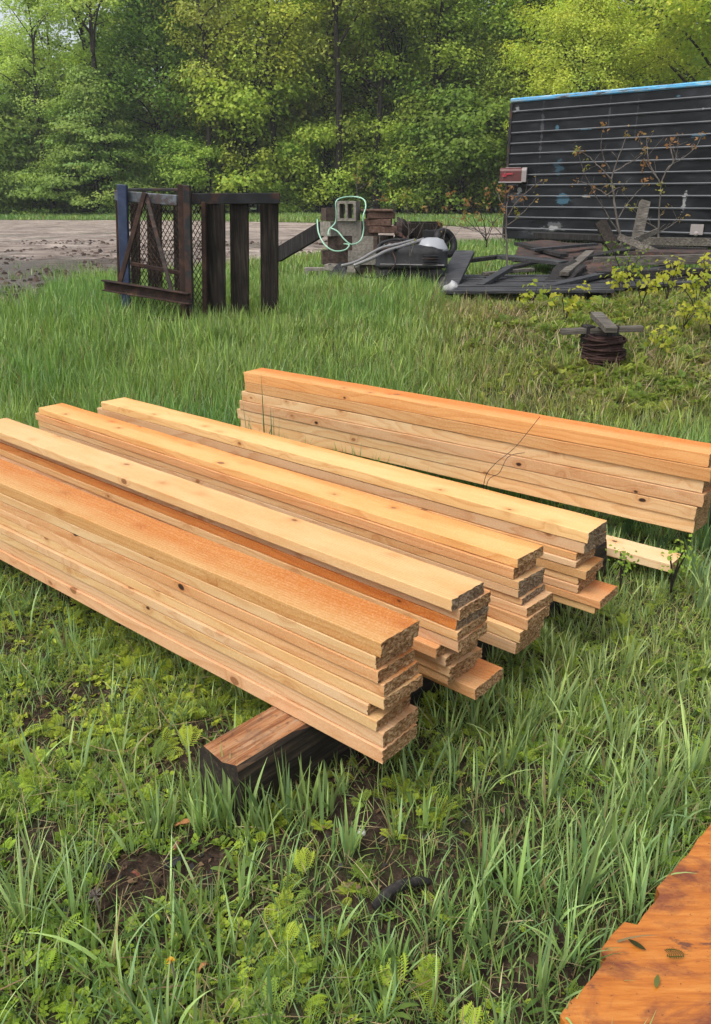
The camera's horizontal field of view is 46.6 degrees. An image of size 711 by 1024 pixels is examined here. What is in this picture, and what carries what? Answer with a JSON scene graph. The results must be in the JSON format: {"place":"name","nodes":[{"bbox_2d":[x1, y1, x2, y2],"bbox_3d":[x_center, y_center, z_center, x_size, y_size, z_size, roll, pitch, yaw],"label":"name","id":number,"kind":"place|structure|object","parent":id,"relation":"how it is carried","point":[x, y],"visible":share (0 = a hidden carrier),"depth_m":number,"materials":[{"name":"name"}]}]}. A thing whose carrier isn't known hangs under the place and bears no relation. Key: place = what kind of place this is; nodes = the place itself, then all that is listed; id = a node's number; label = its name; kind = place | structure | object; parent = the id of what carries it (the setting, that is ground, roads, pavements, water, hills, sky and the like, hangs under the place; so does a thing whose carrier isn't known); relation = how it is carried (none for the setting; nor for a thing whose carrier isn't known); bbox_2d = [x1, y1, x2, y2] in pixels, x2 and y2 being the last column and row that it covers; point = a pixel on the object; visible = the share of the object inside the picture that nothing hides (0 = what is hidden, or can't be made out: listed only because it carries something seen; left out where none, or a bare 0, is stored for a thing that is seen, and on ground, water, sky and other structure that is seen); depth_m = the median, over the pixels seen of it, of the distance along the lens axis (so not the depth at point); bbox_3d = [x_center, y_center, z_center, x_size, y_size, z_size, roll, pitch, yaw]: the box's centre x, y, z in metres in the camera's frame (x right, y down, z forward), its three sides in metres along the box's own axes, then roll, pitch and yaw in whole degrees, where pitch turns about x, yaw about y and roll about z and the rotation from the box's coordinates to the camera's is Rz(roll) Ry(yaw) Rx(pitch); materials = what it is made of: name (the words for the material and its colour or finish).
{"place":"outdoors","nodes":[
{"label":"outdoors","id":0,"kind":"place"},
{"bbox_2d":[0,201,710,1023],"bbox_3d":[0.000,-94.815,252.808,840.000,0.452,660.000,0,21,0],"label":"ground","id":1,"kind":"structure","parent":0,"point":[322,903],"depth_m":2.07,"materials":[{"name":"green plant"}]},
{"bbox_2d":[0,84,56,211],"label":"bush","id":2,"kind":"object","parent":1,"relation":"on","point":[19,135],"visible":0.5,"depth_m":49.60,"materials":[{"name":"green plant"}]},
{"bbox_2d":[0,0,86,215],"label":"tree","id":3,"kind":"object","parent":1,"relation":"on","point":[20,65],"visible":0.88,"depth_m":48.42,"materials":[{"name":"green plant"}]},
{"bbox_2d":[0,66,92,212],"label":"bush","id":4,"kind":"object","parent":1,"relation":"on","point":[18,91],"visible":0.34,"depth_m":50.17,"materials":[{"name":"green plant"}]},
{"bbox_2d":[0,100,107,215],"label":"bush","id":5,"kind":"object","parent":1,"relation":"on","point":[46,207],"visible":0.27,"depth_m":50.32,"materials":[{"name":"green plant"}]},
{"bbox_2d":[0,0,111,205],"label":"tree","id":6,"kind":"object","parent":1,"relation":"on","point":[56,47],"visible":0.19,"depth_m":51.70,"materials":[{"name":"green plant"}]},
{"bbox_2d":[4,64,172,215],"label":"bush","id":7,"kind":"object","parent":1,"relation":"on","point":[84,115],"visible":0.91,"depth_m":48.08,"materials":[{"name":"green plant"}]},
{"bbox_2d":[36,0,161,212],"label":"tree","id":8,"kind":"object","parent":1,"relation":"on","point":[91,29],"visible":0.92,"depth_m":47.89,"materials":[{"name":"green plant"}]},
{"bbox_2d":[0,0,213,211],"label":"tree","id":9,"kind":"object","parent":1,"relation":"on","point":[81,33],"visible":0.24,"depth_m":51.47,"materials":[{"name":"green plant"}]},
{"bbox_2d":[75,0,236,213],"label":"tree","id":10,"kind":"object","parent":1,"relation":"on","point":[155,43],"visible":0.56,"depth_m":49.05,"materials":[{"name":"green plant"}]},
{"bbox_2d":[129,129,244,213],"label":"bush","id":11,"kind":"object","parent":1,"relation":"on","point":[212,153],"visible":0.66,"depth_m":49.36,"materials":[{"name":"green plant"}]},
{"bbox_2d":[101,184,279,329],"bbox_3d":[-1.637,-2.517,8.328,1.792,1.465,1.378,0,21,0],"label":"slatted rack","id":12,"kind":"object","parent":1,"relation":"on","point":[212,234],"visible":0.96,"depth_m":8.13,"materials":[{"name":"brown wood"}]},
{"bbox_2d":[156,0,268,192],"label":"tree","id":13,"kind":"object","parent":1,"relation":"on","point":[201,18],"visible":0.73,"depth_m":47.35,"materials":[{"name":"green plant"}]},
{"bbox_2d":[140,0,353,213],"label":"tree","id":14,"kind":"object","parent":1,"relation":"on","point":[285,51],"visible":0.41,"depth_m":48.49,"materials":[{"name":"green plant"}]},
{"bbox_2d":[155,58,345,214],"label":"bush","id":15,"kind":"object","parent":1,"relation":"on","point":[242,109],"visible":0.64,"depth_m":48.83,"materials":[{"name":"green plant"}]},
{"bbox_2d":[0,220,512,304],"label":"gravel drive","id":16,"kind":"structure","parent":1,"relation":"on","point":[13,232],"depth_m":22.11,"materials":[{"name":"grey gravel"}]},
{"bbox_2d":[0,239,469,298],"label":"mud clods","id":17,"kind":"object","parent":16,"relation":"on","point":[29,280],"visible":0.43,"depth_m":15.63,"materials":[{"name":"soil"}]},
{"bbox_2d":[223,0,342,192],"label":"tree","id":18,"kind":"object","parent":1,"relation":"on","point":[272,28],"visible":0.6,"depth_m":47.59,"materials":[{"name":"green plant"}]},
{"bbox_2d":[249,139,330,213],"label":"bush","id":19,"kind":"object","parent":1,"relation":"on","point":[284,207],"visible":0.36,"depth_m":51.05,"materials":[{"name":"green plant"}]},
{"bbox_2d":[1,496,642,978],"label":"soil litter","id":20,"kind":"object","parent":1,"relation":"on","point":[191,866],"visible":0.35,"depth_m":2.09,"materials":[{"name":"soil"}]},
{"bbox_2d":[261,106,384,212],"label":"bush","id":21,"kind":"object","parent":1,"relation":"on","point":[317,133],"visible":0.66,"depth_m":50.14,"materials":[{"name":"green plant"}]},
{"bbox_2d":[224,0,436,210],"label":"tree","id":22,"kind":"object","parent":1,"relation":"on","point":[328,205],"visible":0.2,"depth_m":52.43,"materials":[{"name":"green plant"}]},
{"bbox_2d":[288,0,392,207],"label":"tree","id":23,"kind":"object","parent":1,"relation":"on","point":[336,46],"visible":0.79,"depth_m":47.90,"materials":[{"name":"green plant"}]},
{"bbox_2d":[0,282,710,1023],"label":"dead straw","id":24,"kind":"object","parent":1,"relation":"on","point":[524,308],"visible":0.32,"depth_m":2.75,"materials":[{"name":"beige plant"}]},
{"bbox_2d":[0,290,710,1023],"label":"ground herbs","id":25,"kind":"object","parent":1,"relation":"on","point":[624,368],"visible":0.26,"depth_m":2.35,"materials":[{"name":"green plant"}]},
{"bbox_2d":[0,0,710,211],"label":"forest","id":26,"kind":"object","parent":1,"relation":"on","point":[303,111],"depth_m":55.54,"materials":[{"name":"green plant"}]},
{"bbox_2d":[286,1,443,208],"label":"tree","id":27,"kind":"object","parent":1,"relation":"on","point":[369,99],"visible":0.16,"depth_m":52.14,"materials":[{"name":"green plant"}]},
{"bbox_2d":[330,147,408,212],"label":"bush","id":28,"kind":"object","parent":1,"relation":"on","point":[384,205],"visible":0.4,"depth_m":51.00,"materials":[{"name":"green plant"}]},
{"bbox_2d":[317,0,442,208],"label":"tree","id":29,"kind":"object","parent":1,"relation":"on","point":[381,75],"visible":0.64,"depth_m":48.01,"materials":[{"name":"green plant"}]},
{"bbox_2d":[341,237,448,286],"bbox_3d":[0.459,-3.149,10.471,1.502,0.624,0.744,-6,22,-15],"label":"lawn mower","id":30,"kind":"object","parent":1,"relation":"on","point":[426,255],"visible":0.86,"depth_m":10.29,"materials":[{"name":"plastic"}]},
{"bbox_2d":[291,0,501,212],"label":"tree","id":31,"kind":"object","parent":1,"relation":"on","point":[397,107],"visible":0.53,"depth_m":49.00,"materials":[{"name":"green plant"}]},
{"bbox_2d":[199,540,606,828],"bbox_3d":[0.325,0.466,2.846,0.161,0.224,2.022,18,27,39],"label":"timber","id":32,"kind":"object","parent":1,"relation":"on","point":[254,742],"visible":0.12,"depth_m":2.20,"materials":[{"name":"brown wood"}]},
{"bbox_2d":[419,658,502,699],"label":"plank","id":33,"kind":"object","parent":32,"relation":"on","point":[479,678],"visible":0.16,"depth_m":2.39,"materials":[{"name":"brown wood"}]},
{"bbox_2d":[418,660,476,684],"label":"plank","id":34,"kind":"object","parent":33,"relation":"on","point":[436,675],"visible":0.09,"depth_m":2.38,"materials":[{"name":"brown wood"}]},
{"bbox_2d":[414,647,481,676],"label":"plank","id":35,"kind":"object","parent":34,"relation":"on","point":[464,661],"visible":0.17,"depth_m":2.36,"materials":[{"name":"brown wood"}]},
{"bbox_2d":[415,639,477,666],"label":"plank","id":36,"kind":"object","parent":35,"relation":"on","point":[448,658],"visible":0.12,"depth_m":2.33,"materials":[{"name":"brown wood"}]},
{"bbox_2d":[411,635,450,658],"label":"plank","id":37,"kind":"object","parent":36,"relation":"on","point":[428,647],"visible":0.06,"depth_m":2.31,"materials":[{"name":"brown wood"}]},
{"bbox_2d":[0,455,486,652],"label":"plank","id":38,"kind":"object","parent":37,"relation":"on","point":[465,641],"visible":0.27,"depth_m":2.32,"materials":[{"name":"brown wood"}]},
{"bbox_2d":[0,449,487,640],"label":"plank","id":39,"kind":"object","parent":38,"relation":"on","point":[446,631],"visible":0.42,"depth_m":2.77,"materials":[{"name":"brown wood"}]},
{"bbox_2d":[0,442,488,629],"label":"plank","id":40,"kind":"object","parent":39,"relation":"on","point":[422,611],"visible":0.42,"depth_m":2.71,"materials":[{"name":"brown wood"}]},
{"bbox_2d":[0,439,490,620],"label":"plank","id":41,"kind":"object","parent":40,"relation":"on","point":[470,607],"visible":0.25,"depth_m":2.54,"materials":[{"name":"brown wood"}]},
{"bbox_2d":[0,418,483,611],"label":"plank","id":42,"kind":"object","parent":41,"relation":"on","point":[451,591],"visible":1,"depth_m":2.70,"materials":[{"name":"brown wood"}]},
{"bbox_2d":[364,114,475,214],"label":"bush","id":43,"kind":"object","parent":1,"relation":"on","point":[394,132],"visible":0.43,"depth_m":49.11,"materials":[{"name":"green plant"}]},
{"bbox_2d":[373,0,490,214],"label":"tree","id":44,"kind":"object","parent":1,"relation":"on","point":[436,55],"visible":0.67,"depth_m":47.60,"materials":[{"name":"green plant"}]},
{"bbox_2d":[359,72,525,213],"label":"bush","id":45,"kind":"object","parent":1,"relation":"on","point":[455,152],"visible":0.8,"depth_m":47.24,"materials":[{"name":"green plant"}]},
{"bbox_2d":[437,250,474,294],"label":"plank","id":46,"kind":"object","parent":1,"relation":"on","point":[458,265],"visible":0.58,"depth_m":10.61,"materials":[{"name":"grey wood"}]},
{"bbox_2d":[356,0,560,211],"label":"tree","id":47,"kind":"object","parent":1,"relation":"on","point":[412,58],"visible":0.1,"depth_m":50.23,"materials":[{"name":"green plant"}]},
{"bbox_2d":[430,33,548,213],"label":"tree","id":48,"kind":"object","parent":1,"relation":"on","point":[495,59],"visible":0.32,"depth_m":48.19,"materials":[{"name":"green plant"}]},
{"bbox_2d":[436,274,624,300],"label":"deck panel","id":49,"kind":"structure","parent":1,"relation":"on","point":[509,284],"depth_m":9.82,"materials":[{"name":"grey wood"}]},
{"bbox_2d":[483,0,579,96],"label":"tree","id":50,"kind":"object","parent":1,"relation":"on","point":[518,28],"visible":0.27,"depth_m":47.11,"materials":[{"name":"green plant"}]},
{"bbox_2d":[443,0,649,164],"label":"tree","id":51,"kind":"object","parent":1,"relation":"on","point":[505,27],"visible":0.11,"depth_m":47.81,"materials":[{"name":"green plant"}]},
{"bbox_2d":[511,240,602,263],"bbox_3d":[3.331,-4.241,13.413,1.415,0.240,2.717,5,21,12],"label":"metal sheet","id":52,"kind":"object","parent":1,"relation":"on","point":[571,252],"visible":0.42,"depth_m":13.43,"materials":[{"name":"grey metal"}]},
{"bbox_2d":[493,0,684,139],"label":"tree","id":53,"kind":"object","parent":1,"relation":"on","point":[589,12],"visible":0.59,"depth_m":38.73,"materials":[{"name":"green plant"}]},
{"bbox_2d":[577,333,626,367],"bbox_3d":[2.067,-1.334,6.929,0.427,0.356,0.426,0,21,0],"label":"wire coil","id":54,"kind":"object","parent":1,"relation":"on","point":[598,348],"visible":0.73,"depth_m":6.78,"materials":[{"name":"brown metal"}]},
{"bbox_2d":[560,312,643,342],"bbox_3d":[2.049,-1.524,6.867,0.584,0.224,0.467,-16,26,-36],"label":"wooden cross","id":55,"kind":"object","parent":54,"relation":"on","point":[605,323],"visible":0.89,"depth_m":6.84,"materials":[{"name":"grey wood"}]},
{"bbox_2d":[502,80,710,249],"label":"trailer","id":56,"kind":"object","parent":1,"relation":"on","point":[547,134],"visible":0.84,"depth_m":17.25,"materials":[{"name":"black metal"}]},
{"bbox_2d":[571,122,653,233],"bbox_3d":[4.376,-5.654,14.328,1.506,2.014,0.736,0,21,0],"label":"sapling","id":57,"kind":"object","parent":1,"relation":"on","point":[612,186],"visible":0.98,"depth_m":14.34,"materials":[{"name":"brown plant"}]},
{"bbox_2d":[543,0,710,92],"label":"tree","id":58,"kind":"object","parent":1,"relation":"on","point":[686,48],"visible":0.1,"depth_m":48.14,"materials":[{"name":"green plant"}]},
{"bbox_2d":[548,267,710,291],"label":"deck panel","id":59,"kind":"structure","parent":1,"relation":"on","point":[652,277],"depth_m":10.31,"materials":[{"name":"grey wood"}]},
{"bbox_2d":[626,265,676,278],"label":"plank","id":60,"kind":"object","parent":59,"relation":"on","point":[659,267],"visible":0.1,"depth_m":10.79,"materials":[{"name":"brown wood"}]},
{"bbox_2d":[593,254,710,265],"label":"plank","id":61,"kind":"object","parent":60,"relation":"on","point":[691,258],"visible":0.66,"depth_m":10.80,"materials":[{"name":"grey wood"}]},
{"bbox_2d":[560,824,710,1023],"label":"wood slab","id":62,"kind":"object","parent":1,"relation":"on","point":[673,918],"depth_m":1.66,"materials":[{"name":"orange wood"}]},
{"bbox_2d":[606,535,680,571],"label":"plank","id":63,"kind":"object","parent":1,"relation":"on","point":[649,556],"visible":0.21,"depth_m":3.49,"materials":[{"name":"brown wood"}]},
{"bbox_2d":[597,0,710,88],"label":"tree","id":64,"kind":"object","parent":1,"relation":"on","point":[681,27],"visible":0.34,"depth_m":39.25,"materials":[{"name":"green plant"}]},
{"bbox_3d":[-1.114,-0.172,4.521,0.151,0.224,2.522,18,27,39],"label":"timber","id":65,"kind":"object","parent":1,"relation":"on","visible":0},
{"bbox_2d":[0,549,416,763],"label":"plank","id":66,"kind":"object","parent":65,"relation":"on","point":[372,750],"visible":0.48,"depth_m":2.42,"materials":[{"name":"brown wood"}]},
{"bbox_2d":[0,540,417,747],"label":"plank","id":67,"kind":"object","parent":66,"relation":"on","point":[397,725],"visible":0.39,"depth_m":2.37,"materials":[{"name":"brown wood"}]},
{"bbox_2d":[0,533,410,731],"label":"plank","id":68,"kind":"object","parent":67,"relation":"on","point":[376,720],"visible":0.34,"depth_m":2.36,"materials":[{"name":"brown wood"}]},
{"bbox_2d":[0,523,377,714],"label":"plank","id":69,"kind":"object","parent":68,"relation":"on","point":[347,698],"visible":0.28,"depth_m":2.45,"materials":[{"name":"brown wood"}]},
{"bbox_2d":[0,516,422,709],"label":"plank","id":70,"kind":"object","parent":69,"relation":"on","point":[403,690],"visible":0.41,"depth_m":2.33,"materials":[{"name":"brown wood"}]},
{"bbox_2d":[0,509,418,696],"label":"plank","id":71,"kind":"object","parent":70,"relation":"on","point":[391,683],"visible":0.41,"depth_m":2.33,"materials":[{"name":"brown wood"}]},
{"bbox_2d":[0,501,414,683],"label":"plank","id":72,"kind":"object","parent":71,"relation":"on","point":[389,668],"visible":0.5,"depth_m":2.31,"materials":[{"name":"brown wood"}]},
{"bbox_2d":[0,492,413,668],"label":"plank","id":73,"kind":"object","parent":72,"relation":"on","point":[350,651],"visible":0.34,"depth_m":2.33,"materials":[{"name":"brown wood"}]},
{"bbox_2d":[0,459,418,657],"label":"plank","id":74,"kind":"object","parent":73,"relation":"on","point":[367,626],"visible":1,"depth_m":2.39,"materials":[{"name":"brown wood"}]},
{"bbox_2d":[240,419,708,532],"bbox_3d":[0.416,-0.265,4.375,2.771,0.064,0.172,16,26,36],"label":"plank","id":75,"kind":"object","parent":65,"relation":"on","point":[618,509],"visible":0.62,"depth_m":4.06,"materials":[{"name":"brown wood"}]},
{"bbox_2d":[237,408,710,519],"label":"plank","id":76,"kind":"object","parent":75,"relation":"on","point":[673,508],"visible":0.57,"depth_m":4.02,"materials":[{"name":"brown wood"}]},
{"bbox_2d":[239,400,710,507],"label":"plank","id":77,"kind":"object","parent":76,"relation":"on","point":[698,499],"visible":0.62,"depth_m":4.01,"materials":[{"name":"brown wood"}]},
{"bbox_2d":[241,390,710,492],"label":"plank","id":78,"kind":"object","parent":77,"relation":"on","point":[684,483],"visible":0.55,"depth_m":4.05,"materials":[{"name":"brown wood"}]},
{"bbox_2d":[245,382,710,481],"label":"plank","id":79,"kind":"object","parent":78,"relation":"on","point":[674,468],"visible":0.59,"depth_m":3.97,"materials":[{"name":"brown wood"}]},
{"bbox_2d":[244,368,710,466],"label":"plank","id":80,"kind":"object","parent":79,"relation":"on","point":[686,451],"visible":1,"depth_m":3.99,"materials":[{"name":"brown wood"}]},
{"bbox_2d":[478,629,540,653],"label":"plank","id":81,"kind":"object","parent":65,"relation":"on","point":[502,643],"visible":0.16,"depth_m":2.61,"materials":[{"name":"brown wood"}]},
{"bbox_2d":[485,616,544,642],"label":"plank","id":82,"kind":"object","parent":81,"relation":"on","point":[507,631],"visible":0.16,"depth_m":2.59,"materials":[{"name":"brown wood"}]},
{"bbox_2d":[487,604,549,629],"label":"plank","id":83,"kind":"object","parent":82,"relation":"on","point":[512,618],"visible":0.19,"depth_m":2.58,"materials":[{"name":"brown wood"}]},
{"bbox_2d":[489,590,552,617],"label":"plank","id":84,"kind":"object","parent":83,"relation":"on","point":[531,606],"visible":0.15,"depth_m":2.58,"materials":[{"name":"brown wood"}]},
{"bbox_2d":[483,583,544,604],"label":"plank","id":85,"kind":"object","parent":84,"relation":"on","point":[530,594],"visible":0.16,"depth_m":2.58,"materials":[{"name":"brown wood"}]},
{"bbox_2d":[39,426,543,597],"bbox_3d":[-0.533,-0.114,3.493,2.920,0.029,0.154,18,27,39],"label":"plank","id":86,"kind":"object","parent":85,"relation":"on","point":[502,588],"visible":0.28,"depth_m":3.05,"materials":[{"name":"brown wood"}]},
{"bbox_2d":[38,421,544,589],"bbox_3d":[-0.535,-0.141,3.481,2.925,0.031,0.152,18,27,39],"label":"plank","id":87,"kind":"object","parent":86,"relation":"on","point":[532,574],"visible":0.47,"depth_m":2.99,"materials":[{"name":"brown wood"}]},
{"bbox_2d":[35,412,535,578],"bbox_3d":[-0.551,-0.175,3.478,2.914,0.038,0.148,18,27,39],"label":"plank","id":88,"kind":"object","parent":87,"relation":"on","point":[493,566],"visible":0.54,"depth_m":3.04,"materials":[{"name":"brown wood"}]},
{"bbox_2d":[38,403,543,567],"bbox_3d":[-0.533,-0.204,3.458,2.902,0.032,0.145,18,27,39],"label":"plank","id":89,"kind":"object","parent":88,"relation":"on","point":[499,547],"visible":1,"depth_m":3.08,"materials":[{"name":"brown wood"}]},
{"bbox_2d":[553,594,598,613],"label":"plank","id":90,"kind":"object","parent":65,"relation":"on","point":[574,604],"visible":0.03,"depth_m":2.87,"materials":[{"name":"brown wood"}]},
{"bbox_2d":[543,580,617,608],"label":"plank","id":91,"kind":"object","parent":90,"relation":"on","point":[597,594],"visible":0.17,"depth_m":2.86,"materials":[{"name":"brown wood"}]},
{"bbox_2d":[543,573,595,592],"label":"plank","id":92,"kind":"object","parent":91,"relation":"on","point":[565,585],"visible":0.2,"depth_m":2.88,"materials":[{"name":"brown wood"}]},
{"bbox_2d":[544,568,582,584],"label":"plank","id":93,"kind":"object","parent":92,"relation":"on","point":[564,577],"visible":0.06,"depth_m":2.87,"materials":[{"name":"brown wood"}]},
{"bbox_2d":[536,556,603,579],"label":"plank","id":94,"kind":"object","parent":93,"relation":"on","point":[587,569],"visible":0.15,"depth_m":2.85,"materials":[{"name":"brown wood"}]},
{"bbox_2d":[540,549,595,567],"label":"plank","id":95,"kind":"object","parent":94,"relation":"on","point":[565,560],"visible":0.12,"depth_m":2.85,"materials":[{"name":"brown wood"}]},
{"bbox_2d":[225,451,594,559],"bbox_3d":[-0.298,-0.205,3.753,2.917,0.027,0.147,17,27,38],"label":"plank","id":96,"kind":"object","parent":95,"relation":"on","point":[560,551],"visible":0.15,"depth_m":2.98,"materials":[{"name":"brown wood"}]},
{"bbox_2d":[97,407,606,553],"bbox_3d":[-0.278,-0.236,3.734,2.934,0.042,0.159,17,27,38],"label":"plank","id":97,"kind":"object","parent":96,"relation":"on","point":[538,535],"visible":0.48,"depth_m":3.33,"materials":[{"name":"brown wood"}]},
{"bbox_2d":[101,397,606,543],"bbox_3d":[-0.259,-0.268,3.700,2.887,0.043,0.154,17,27,38],"label":"plank","id":98,"kind":"object","parent":97,"relation":"on","point":[576,526],"visible":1,"depth_m":3.35,"materials":[{"name":"brown wood"}]},
{"bbox_3d":[-0.170,-3.455,11.846,0.390,0.190,0.190,-2,21,-5],"label":"cinder block","id":99,"kind":"object","parent":1,"relation":"on","visible":0},
{"bbox_2d":[321,250,347,264],"bbox_3d":[-0.283,-3.635,11.777,0.390,0.190,0.190,-3,21,-8],"label":"cinder block","id":100,"kind":"object","parent":99,"relation":"on","point":[328,256],"depth_m":11.69,"materials":[{"name":"concrete"}]},
{"bbox_2d":[328,236,351,249],"bbox_3d":[-0.194,-3.816,11.709,0.390,0.190,0.190,-2,21,-5],"label":"cinder block","id":101,"kind":"object","parent":100,"relation":"on","point":[335,242],"depth_m":11.61,"materials":[{"name":"concrete"}]},
{"bbox_2d":[320,221,338,235],"bbox_3d":[-0.299,-3.996,11.640,0.190,0.190,0.390,16,26,36],"label":"cinder block","id":102,"kind":"object","parent":101,"relation":"on","point":[325,226],"depth_m":11.51,"materials":[{"name":"concrete"}]},
{"bbox_2d":[279,221,323,261],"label":"plank","id":103,"kind":"object","parent":102,"relation":"on","point":[299,242],"visible":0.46,"depth_m":11.80,"materials":[{"name":"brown wood"}]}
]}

